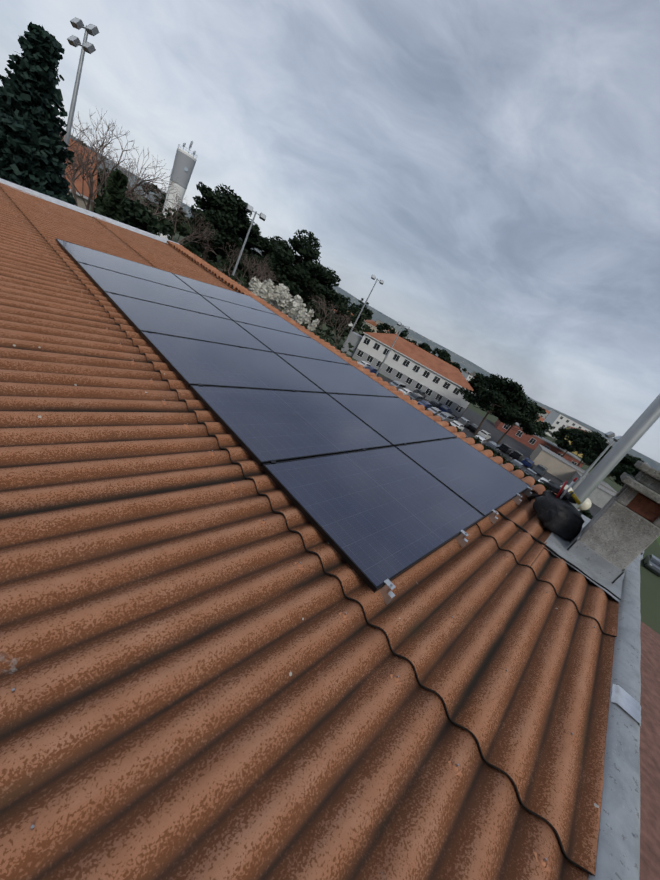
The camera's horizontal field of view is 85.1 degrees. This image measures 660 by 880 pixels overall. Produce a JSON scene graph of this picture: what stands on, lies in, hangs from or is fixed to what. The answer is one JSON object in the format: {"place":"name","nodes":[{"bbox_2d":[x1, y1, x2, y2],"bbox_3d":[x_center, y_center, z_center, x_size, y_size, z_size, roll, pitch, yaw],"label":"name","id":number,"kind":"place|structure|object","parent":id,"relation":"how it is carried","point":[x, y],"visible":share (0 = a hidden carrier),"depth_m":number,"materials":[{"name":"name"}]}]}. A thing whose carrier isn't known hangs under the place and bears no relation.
{"place":"outdoors","nodes":[
{"label":"outdoors","id":0,"kind":"place"},
{"bbox_2d":[0,0,659,462],"label":"sky","id":1,"kind":"structure","parent":0,"point":[495,164],"materials":[{"name":"grey"}]},
{"bbox_2d":[60,131,659,470],"bbox_3d":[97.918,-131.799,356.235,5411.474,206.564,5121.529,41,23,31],"label":"distant hills","id":2,"kind":"structure","parent":0,"point":[470,366],"depth_m":1376.64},
{"bbox_2d":[89,189,659,879],"bbox_3d":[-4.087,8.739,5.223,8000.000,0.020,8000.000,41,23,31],"label":"ground","id":3,"kind":"structure","parent":0,"point":[649,747],"depth_m":23.75,"materials":[{"name":"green plant"}]},
{"bbox_2d":[0,22,76,204],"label":"spruce tree","id":4,"kind":"object","parent":3,"relation":"on","point":[33,155],"visible":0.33,"depth_m":20.80,"materials":[{"name":"green plant"}]},
{"bbox_2d":[55,116,99,176],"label":"bare tree","id":5,"kind":"object","parent":3,"relation":"on","point":[87,127],"visible":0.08,"depth_m":39.59,"materials":[{"name":"brown plant"}]},
{"bbox_2d":[62,136,97,209],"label":"neighbour house","id":6,"kind":"structure","parent":3,"relation":"on","point":[78,186],"depth_m":39.78,"materials":[{"name":"orange"}]},
{"bbox_2d":[62,17,99,176],"bbox_3d":[-20.571,-20.554,27.371,2.120,18.427,0.702,33,20,12],"label":"flood mast","id":7,"kind":"object","parent":3,"relation":"on","point":[90,29],"visible":0.58,"depth_m":24.78,"materials":[{"name":"metal"}]},
{"bbox_2d":[61,136,102,205],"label":"bare tree","id":8,"kind":"object","parent":3,"relation":"on","point":[73,191],"visible":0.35,"depth_m":33.57,"materials":[{"name":"brown plant"}]},
{"bbox_2d":[65,135,155,211],"bbox_3d":[-20.945,-19.147,32.367,8.009,12.402,4.265,16,23,-32],"label":"bare tree","id":9,"kind":"object","parent":3,"relation":"on","point":[85,168],"visible":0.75,"depth_m":30.82,"materials":[{"name":"brown plant"}]},
{"bbox_2d":[93,168,128,222],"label":"cypress tree","id":10,"kind":"object","parent":3,"relation":"on","point":[111,203],"visible":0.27,"depth_m":21.94,"materials":[{"name":"green plant"}]},
{"bbox_2d":[59,110,182,212],"bbox_3d":[-22.966,-24.517,38.126,12.187,15.534,7.686,28,20,-3],"label":"bare tree","id":11,"kind":"object","parent":3,"relation":"on","point":[100,149],"visible":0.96,"depth_m":35.93,"materials":[{"name":"brown plant"}]},
{"bbox_2d":[97,153,189,226],"bbox_3d":[-25.388,-28.914,47.698,6.659,14.114,11.016,41,23,31],"label":"bare tree","id":12,"kind":"object","parent":3,"relation":"on","point":[149,192],"visible":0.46,"depth_m":45.21,"materials":[{"name":"brown plant"}]},
{"bbox_2d":[121,197,171,235],"bbox_3d":[-18.236,-15.897,31.639,6.654,10.000,6.291,26,20,-7],"label":"bush","id":13,"kind":"object","parent":3,"relation":"on","point":[137,214],"visible":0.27,"depth_m":30.65,"materials":[{"name":"green plant"}]},
{"bbox_2d":[122,162,171,220],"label":"bare tree","id":14,"kind":"object","parent":3,"relation":"on","point":[139,191],"visible":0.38,"depth_m":37.22,"materials":[{"name":"brown plant"}]},
{"bbox_2d":[157,141,196,238],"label":"water tower","id":15,"kind":"structure","parent":3,"relation":"on","point":[183,165],"depth_m":113.21,"materials":[{"name":"concrete"}]},
{"bbox_2d":[159,189,218,247],"bbox_3d":[-19.736,-24.570,46.602,7.780,12.802,7.782,14,25,-35],"label":"bare tree","id":16,"kind":"object","parent":3,"relation":"on","point":[192,234],"visible":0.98,"depth_m":45.61,"materials":[{"name":"brown plant"}]},
{"bbox_2d":[186,181,251,262],"bbox_3d":[-17.672,-28.459,52.958,8.286,16.803,12.054,25,20,-11],"label":"pine tree","id":17,"kind":"object","parent":3,"relation":"on","point":[224,212],"visible":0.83,"depth_m":49.50,"materials":[{"name":"green plant"}]},
{"bbox_2d":[94,177,374,343],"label":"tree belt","id":18,"kind":"object","parent":3,"relation":"on","point":[185,230],"visible":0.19,"depth_m":86.09,"materials":[{"name":"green plant"}]},
{"bbox_2d":[203,241,274,289],"bbox_3d":[-12.499,-18.764,44.495,9.160,11.202,5.556,15,24,-34],"label":"bare tree","id":19,"kind":"object","parent":3,"relation":"on","point":[261,275],"visible":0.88,"depth_m":43.70,"materials":[{"name":"brown plant"}]},
{"bbox_2d":[216,219,272,276],"bbox_3d":[-15.847,-27.933,57.303,10.770,14.650,8.581,41,23,31],"label":"pine tree","id":20,"kind":"object","parent":3,"relation":"on","point":[254,239],"visible":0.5,"depth_m":55.15,"materials":[{"name":"green plant"}]},
{"bbox_2d":[76,140,412,342],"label":"tree belt","id":21,"kind":"object","parent":3,"relation":"on","point":[369,313],"visible":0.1,"depth_m":151.61,"materials":[{"name":"green plant"}]},
{"bbox_2d":[232,205,265,275],"bbox_3d":[-11.022,-18.422,40.659,2.120,14.558,0.644,14,24,-34],"label":"flood mast","id":22,"kind":"object","parent":3,"relation":"on","point":[249,208],"visible":0.65,"depth_m":38.81,"materials":[{"name":"metal"}]},
{"bbox_2d":[220,254,279,290],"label":"bare tree","id":23,"kind":"object","parent":3,"relation":"on","point":[254,263],"visible":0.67,"depth_m":45.45,"materials":[{"name":"brown plant"}]},
{"bbox_2d":[241,235,276,282],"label":"pine tree","id":24,"kind":"object","parent":3,"relation":"on","point":[265,252],"visible":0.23,"depth_m":62.64,"materials":[{"name":"green plant"}]},
{"bbox_2d":[167,231,353,358],"bbox_3d":[-15.798,-14.629,33.984,40.591,9.624,9.696,17,23,-30],"label":"hedge","id":25,"kind":"object","parent":3,"relation":"on","point":[246,286],"visible":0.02,"depth_m":38.90,"materials":[{"name":"green plant"}]},
{"bbox_2d":[249,276,272,300],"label":"tree","id":26,"kind":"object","parent":3,"relation":"on","point":[257,289],"depth_m":23.11,"materials":[{"name":"beige plant"}]},
{"bbox_2d":[264,279,302,314],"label":"blossoming tree","id":27,"kind":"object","parent":3,"relation":"on","point":[280,295],"depth_m":21.51,"materials":[{"name":"beige plant"}]},
{"bbox_2d":[261,229,325,298],"bbox_3d":[-6.386,-23.260,55.236,9.716,16.892,11.611,30,20,4],"label":"pine tree","id":28,"kind":"object","parent":3,"relation":"on","point":[297,273],"visible":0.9,"depth_m":51.38,"materials":[{"name":"green plant"}]},
{"bbox_2d":[275,300,319,330],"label":"blossoming tree","id":29,"kind":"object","parent":3,"relation":"on","point":[297,312],"depth_m":21.33,"materials":[{"name":"beige plant"}]},
{"bbox_2d":[301,267,346,328],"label":"pine tree","id":30,"kind":"object","parent":3,"relation":"on","point":[326,279],"visible":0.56,"depth_m":57.91,"materials":[{"name":"green plant"}]},
{"bbox_2d":[307,295,340,331],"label":"bare tree","id":31,"kind":"object","parent":3,"relation":"on","point":[324,304],"visible":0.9,"depth_m":49.52,"materials":[{"name":"brown plant"}]},
{"bbox_2d":[322,293,355,335],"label":"pine tree","id":32,"kind":"object","parent":3,"relation":"on","point":[342,309],"visible":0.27,"depth_m":74.15,"materials":[{"name":"green plant"}]},
{"bbox_2d":[324,311,354,347],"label":"bare tree","id":33,"kind":"object","parent":3,"relation":"on","point":[335,329],"visible":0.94,"depth_m":55.52,"materials":[{"name":"brown plant"}]},
{"bbox_2d":[342,332,362,356],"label":"white annex","id":34,"kind":"object","parent":3,"relation":"on","point":[354,339],"visible":0.5,"depth_m":89.75,"materials":[{"name":"white paint"}]},
{"bbox_2d":[340,275,383,351],"bbox_3d":[3.908,-18.671,58.908,0.652,16.129,2.120,77,51,64],"label":"flood mast","id":35,"kind":"object","parent":3,"relation":"on","point":[373,277],"visible":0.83,"depth_m":57.90,"materials":[{"name":"metal"}]},
{"bbox_2d":[357,361,370,366],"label":"car","id":36,"kind":"object","parent":3,"relation":"on","point":[364,363],"visible":0.31,"depth_m":80.13,"materials":[{"name":"white metal"}]},
{"bbox_2d":[361,320,376,332],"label":"house","id":37,"kind":"structure","parent":3,"relation":"on","point":[372,323],"depth_m":220.78,"materials":[{"name":"tile"}]},
{"bbox_2d":[363,366,378,375],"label":"car","id":38,"kind":"object","parent":3,"relation":"on","point":[372,369],"visible":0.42,"depth_m":78.72,"materials":[{"name":"blue metal"}]},
{"bbox_2d":[375,319,397,333],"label":"town house","id":39,"kind":"structure","parent":3,"relation":"on","point":[378,322],"depth_m":307.80,"materials":[{"name":"white paint"}]},
{"bbox_2d":[376,322,409,375],"bbox_3d":[9.586,-14.224,61.705,2.120,12.039,0.652,33,20,12],"label":"flood mast","id":40,"kind":"object","parent":3,"relation":"on","point":[398,324],"visible":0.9,"depth_m":60.96,"materials":[{"name":"metal"}]},
{"bbox_2d":[389,381,405,390],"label":"car","id":41,"kind":"object","parent":3,"relation":"on","point":[398,385],"visible":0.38,"depth_m":74.70,"materials":[{"name":"silver metal"}]},
{"bbox_2d":[398,388,411,394],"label":"car","id":42,"kind":"object","parent":3,"relation":"on","point":[405,391],"visible":0.48,"depth_m":73.58,"materials":[{"name":"white metal"}]},
{"bbox_2d":[352,332,472,417],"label":"white building","id":43,"kind":"structure","parent":3,"relation":"on","point":[411,366],"depth_m":86.86,"materials":[{"name":"white paint"}]},
{"bbox_2d":[408,392,423,400],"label":"car","id":44,"kind":"object","parent":3,"relation":"on","point":[415,396],"visible":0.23,"depth_m":71.94,"materials":[{"name":"grey metal"}]},
{"bbox_2d":[413,389,425,397],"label":"car","id":45,"kind":"object","parent":3,"relation":"on","point":[420,392],"visible":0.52,"depth_m":83.75,"materials":[{"name":"grey metal"}]},
{"bbox_2d":[413,343,432,351],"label":"pine tree","id":46,"kind":"object","parent":3,"relation":"on","point":[425,347],"visible":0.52,"depth_m":145.27,"materials":[{"name":"green plant"}]},
{"bbox_2d":[417,400,431,407],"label":"car","id":47,"kind":"object","parent":3,"relation":"on","point":[424,403],"visible":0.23,"depth_m":71.06,"materials":[{"name":"blue metal"}]},
{"bbox_2d":[427,407,441,415],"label":"car","id":48,"kind":"object","parent":3,"relation":"on","point":[435,410],"visible":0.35,"depth_m":69.71,"materials":[{"name":"silver metal"}]},
{"bbox_2d":[430,399,441,407],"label":"car","id":49,"kind":"object","parent":3,"relation":"on","point":[436,403],"visible":0.67,"depth_m":81.13,"materials":[{"name":"grey metal"}]},
{"bbox_2d":[434,347,450,361],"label":"pine tree","id":50,"kind":"object","parent":3,"relation":"on","point":[445,355],"visible":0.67,"depth_m":138.85,"materials":[{"name":"green plant"}]},
{"bbox_2d":[439,405,451,413],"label":"car","id":51,"kind":"object","parent":3,"relation":"on","point":[443,408],"visible":0.71,"depth_m":79.87,"materials":[{"name":"blue metal"}]},
{"bbox_2d":[437,412,454,422],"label":"car","id":52,"kind":"object","parent":3,"relation":"on","point":[447,417],"visible":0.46,"depth_m":68.05,"materials":[{"name":"silver metal"}]},
{"bbox_2d":[448,361,461,372],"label":"pine tree","id":53,"kind":"object","parent":3,"relation":"on","point":[456,365],"visible":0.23,"depth_m":147.56,"materials":[{"name":"green plant"}]},
{"bbox_2d":[450,420,463,430],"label":"car","id":54,"kind":"object","parent":3,"relation":"on","point":[459,425],"visible":0.46,"depth_m":67.59,"materials":[{"name":"white metal"}]},
{"bbox_2d":[457,417,470,426],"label":"car","id":55,"kind":"object","parent":3,"relation":"on","point":[464,421],"visible":0.81,"depth_m":77.23,"materials":[{"name":"silver metal"}]},
{"bbox_2d":[460,369,472,380],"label":"town house","id":56,"kind":"structure","parent":3,"relation":"on","point":[467,376],"depth_m":235.37,"materials":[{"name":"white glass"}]},
{"bbox_2d":[467,423,480,432],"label":"car","id":57,"kind":"object","parent":3,"relation":"on","point":[472,427],"visible":0.71,"depth_m":76.32,"materials":[{"name":"black metal"}]},
{"bbox_2d":[461,373,491,415],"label":"pine tree","id":58,"kind":"object","parent":3,"relation":"on","point":[478,378],"visible":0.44,"depth_m":87.10,"materials":[{"name":"green plant"}]},
{"bbox_2d":[475,435,485,444],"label":"car","id":59,"kind":"object","parent":3,"relation":"on","point":[483,440],"visible":0.23,"depth_m":65.24,"materials":[{"name":"white metal"}]},
{"bbox_2d":[477,430,490,439],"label":"car","id":60,"kind":"object","parent":3,"relation":"on","point":[484,434],"visible":0.9,"depth_m":75.05,"materials":[{"name":"white metal"}]},
{"bbox_2d":[485,441,499,450],"bbox_3d":[28.765,1.426,64.275,1.932,1.835,4.661,41,23,31],"label":"car","id":61,"kind":"object","parent":3,"relation":"on","point":[493,445],"visible":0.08,"depth_m":63.30,"materials":[{"name":"grey metal"}]},
{"bbox_2d":[459,373,529,434],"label":"pine tree","id":62,"kind":"object","parent":3,"relation":"on","point":[499,394],"visible":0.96,"depth_m":70.54,"materials":[{"name":"green plant"}]},
{"bbox_2d":[376,329,612,476],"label":"buildings","id":63,"kind":"structure","parent":3,"relation":"on","point":[545,426],"depth_m":159.29,"materials":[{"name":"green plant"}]},
{"bbox_2d":[348,303,641,460],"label":"tree belt","id":64,"kind":"object","parent":3,"relation":"on","point":[351,309],"visible":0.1,"depth_m":311.31,"materials":[{"name":"green plant"}]},
{"bbox_2d":[499,443,511,453],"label":"car","id":65,"kind":"object","parent":3,"relation":"on","point":[504,448],"visible":0.9,"depth_m":72.23,"materials":[{"name":"black metal"}]},
{"bbox_2d":[425,407,592,518],"bbox_3d":[23.877,1.708,56.600,40.417,2.804,6.422,37,21,21],"label":"carpark hedge","id":66,"kind":"object","parent":3,"relation":"on","point":[586,513],"visible":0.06,"depth_m":56.08,"materials":[{"name":"green plant"}]},
{"bbox_2d":[509,450,522,460],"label":"car","id":67,"kind":"object","parent":3,"relation":"on","point":[517,455],"visible":0.92,"depth_m":71.23,"materials":[{"name":"black metal"}]},
{"bbox_2d":[511,459,522,469],"bbox_3d":[31.687,4.378,61.461,1.830,1.516,4.224,41,23,31],"label":"car","id":68,"kind":"object","parent":3,"relation":"on","point":[517,463],"visible":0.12,"depth_m":60.81,"materials":[{"name":"grey metal"}]},
{"bbox_2d":[496,399,546,443],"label":"pine tree","id":69,"kind":"object","parent":3,"relation":"on","point":[530,410],"visible":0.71,"depth_m":71.59,"materials":[{"name":"green plant"}]},
{"bbox_2d":[521,458,534,467],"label":"car","id":70,"kind":"object","parent":3,"relation":"on","point":[528,462],"visible":0.92,"depth_m":69.82,"materials":[{"name":"blue metal"}]},
{"bbox_2d":[524,468,536,477],"bbox_3d":[33.354,5.792,60.244,1.906,1.516,4.259,41,23,31],"label":"car","id":71,"kind":"object","parent":3,"relation":"on","point":[532,473],"visible":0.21,"depth_m":59.50,"materials":[{"name":"grey metal"}]},
{"bbox_2d":[494,419,584,467],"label":"brick building","id":72,"kind":"structure","parent":3,"relation":"on","point":[531,441],"depth_m":102.64,"materials":[{"name":"red brick"}]},
{"bbox_2d":[533,464,547,476],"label":"car","id":73,"kind":"object","parent":3,"relation":"on","point":[540,470],"visible":0.9,"depth_m":68.01,"materials":[{"name":"grey metal"}]},
{"bbox_2d":[537,413,548,418],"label":"town house","id":74,"kind":"structure","parent":3,"relation":"on","point":[544,416],"depth_m":292.00,"materials":[{"name":"paint"}]},
{"bbox_2d":[538,477,547,482],"bbox_3d":[34.955,7.204,58.944,1.811,1.516,4.214,41,23,31],"label":"car","id":75,"kind":"object","parent":3,"relation":"on","point":[542,479],"visible":0.08,"depth_m":58.45,"materials":[{"name":"white metal"}]},
{"bbox_2d":[554,428,584,456],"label":"pine tree","id":76,"kind":"object","parent":3,"relation":"on","point":[562,443],"visible":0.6,"depth_m":97.31,"materials":[{"name":"green plant"}]},
{"bbox_2d":[556,425,584,457],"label":"buildings","id":77,"kind":"structure","parent":3,"relation":"on","point":[569,441],"depth_m":173.68,"materials":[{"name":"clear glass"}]},
{"bbox_2d":[530,444,616,493],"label":"beige shed","id":78,"kind":"structure","parent":3,"relation":"on","point":[559,467],"depth_m":77.74,"materials":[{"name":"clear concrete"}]},
{"bbox_2d":[560,485,591,510],"bbox_3d":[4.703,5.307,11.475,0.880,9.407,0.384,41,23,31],"label":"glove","id":79,"kind":"object","parent":3,"relation":"on","point":[586,504],"visible":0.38,"depth_m":9.68,"materials":[{"name":"grey fabric"}]},
{"bbox_2d":[543,410,609,442],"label":"white apartment","id":80,"kind":"structure","parent":3,"relation":"on","point":[555,420],"depth_m":201.71,"materials":[{"name":"white paint"}]},
{"bbox_2d":[551,553,613,598],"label":"gym building walls","id":81,"kind":"structure","parent":3,"relation":"on","point":[609,596],"depth_m":3.41,"materials":[{"name":"black"}]},
{"bbox_2d":[0,178,179,244],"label":"verge flashing","id":82,"kind":"object","parent":81,"relation":"on","point":[78,209],"visible":0.2,"depth_m":9.06,"materials":[{"name":"grey metal"}]},
{"bbox_2d":[567,461,659,583],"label":"chimney","id":83,"kind":"object","parent":81,"relation":"on","point":[615,537],"visible":0.88,"depth_m":3.38,"materials":[{"name":"concrete"}]},
{"bbox_2d":[588,555,640,879],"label":"roof flashing","id":84,"kind":"object","parent":81,"relation":"on","point":[618,853],"visible":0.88,"depth_m":1.77,"materials":[{"name":"metal"}]},
{"bbox_2d":[568,471,615,507],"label":"concrete shed","id":85,"kind":"structure","parent":3,"relation":"on","point":[600,496],"depth_m":70.40,"materials":[{"name":"grey concrete"}]},
{"bbox_2d":[571,430,615,472],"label":"pine tree","id":86,"kind":"object","parent":3,"relation":"on","point":[593,444],"visible":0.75,"depth_m":79.19,"materials":[{"name":"green plant"}]},
{"bbox_2d":[571,431,621,488],"bbox_3d":[22.230,4.445,33.246,0.631,11.955,2.120,30,20,3],"label":"flood mast","id":87,"kind":"object","parent":3,"relation":"on","point":[610,434],"visible":0.6,"depth_m":32.04,"materials":[{"name":"metal"}]},
{"bbox_2d":[573,394,659,508],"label":"steel pole","id":88,"kind":"object","parent":3,"relation":"on","point":[634,433],"visible":0.12,"depth_m":5.15,"materials":[{"name":"grey metal"}]},
{"bbox_2d":[594,453,643,485],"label":"pine tree","id":89,"kind":"object","parent":3,"relation":"on","point":[627,462],"visible":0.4,"depth_m":81.89,"materials":[{"name":"green plant"}]},
{"bbox_2d":[631,468,640,477],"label":"pine tree","id":90,"kind":"object","parent":3,"relation":"on","point":[636,472],"visible":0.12,"depth_m":98.22,"materials":[{"name":"green plant"}]},
{"bbox_2d":[642,554,659,576],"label":"car","id":91,"kind":"object","parent":3,"relation":"on","point":[651,562],"visible":1,"depth_m":45.83,"materials":[{"name":"grey metal"}]},
{"bbox_2d":[545,514,624,602],"bbox_3d":[2.875,1.163,3.970,0.715,0.213,1.679,41,23,31],"label":"chimney flashing","id":92,"kind":"object","parent":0,"point":[557,544],"visible":0.29,"depth_m":3.51,"materials":[{"name":"grey metal"}]},
{"bbox_3d":[-4.909,-1.862,2.588,12.776,0.206,1.919,41,23,31],"label":"roof course","id":93,"kind":"object","parent":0,"visible":0},
{"bbox_2d":[0,188,588,879],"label":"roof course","id":94,"kind":"object","parent":93,"relation":"on","point":[196,670],"visible":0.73,"depth_m":1.39,"materials":[{"name":"orange tile"}]},
{"bbox_2d":[0,183,614,875],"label":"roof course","id":95,"kind":"object","parent":94,"relation":"on","point":[534,707],"visible":0.46,"depth_m":2.09,"materials":[{"name":"orange tile"}]},
{"bbox_2d":[55,238,531,604],"bbox_3d":[-0.810,-1.210,5.118,7.055,0.410,3.609,41,23,31],"label":"solar array","id":96,"kind":"object","parent":95,"relation":"on","point":[381,487],"visible":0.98,"depth_m":3.74,"materials":[{"name":"blue glass"}]},
{"bbox_2d":[93,216,551,566],"bbox_3d":[-1.575,-2.376,6.895,12.076,0.213,1.998,41,23,31],"label":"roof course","id":97,"kind":"object","parent":95,"relation":"on","point":[517,543],"visible":0.21,"depth_m":4.17,"materials":[{"name":"orange tile"}]},
{"bbox_2d":[167,241,555,496],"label":"roof ridge tiles","id":98,"kind":"object","parent":97,"relation":"on","point":[537,489],"visible":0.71,"depth_m":6.50,"materials":[{"name":"tile"}]},
{"bbox_2d":[527,477,584,539],"bbox_3d":[2.666,0.686,4.103,0.518,0.600,0.844,29,20,1],"label":"tool bag","id":99,"kind":"object","parent":97,"relation":"on","point":[559,513],"visible":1,"depth_m":3.86,"materials":[{"name":"black fabric"}]},
{"bbox_2d":[497,510,620,599],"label":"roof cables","id":100,"kind":"object","parent":95,"relation":"on","point":[542,543],"visible":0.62,"depth_m":3.46,"materials":[{"name":"black plastic"}]},
{"bbox_2d":[530,547,618,636],"bbox_3d":[2.126,1.271,3.123,0.700,0.099,0.703,41,23,31],"label":"roof course","id":101,"kind":"object","parent":95,"relation":"on","point":[582,594],"visible":0.94,"depth_m":3.06,"materials":[{"name":"orange tile"}]},
{"bbox_2d":[0,193,603,871],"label":"roofing screws","id":102,"kind":"object","parent":93,"relation":"on","point":[454,765],"visible":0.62,"depth_m":1.83,"materials":[{"name":"silver metal"}]}
]}

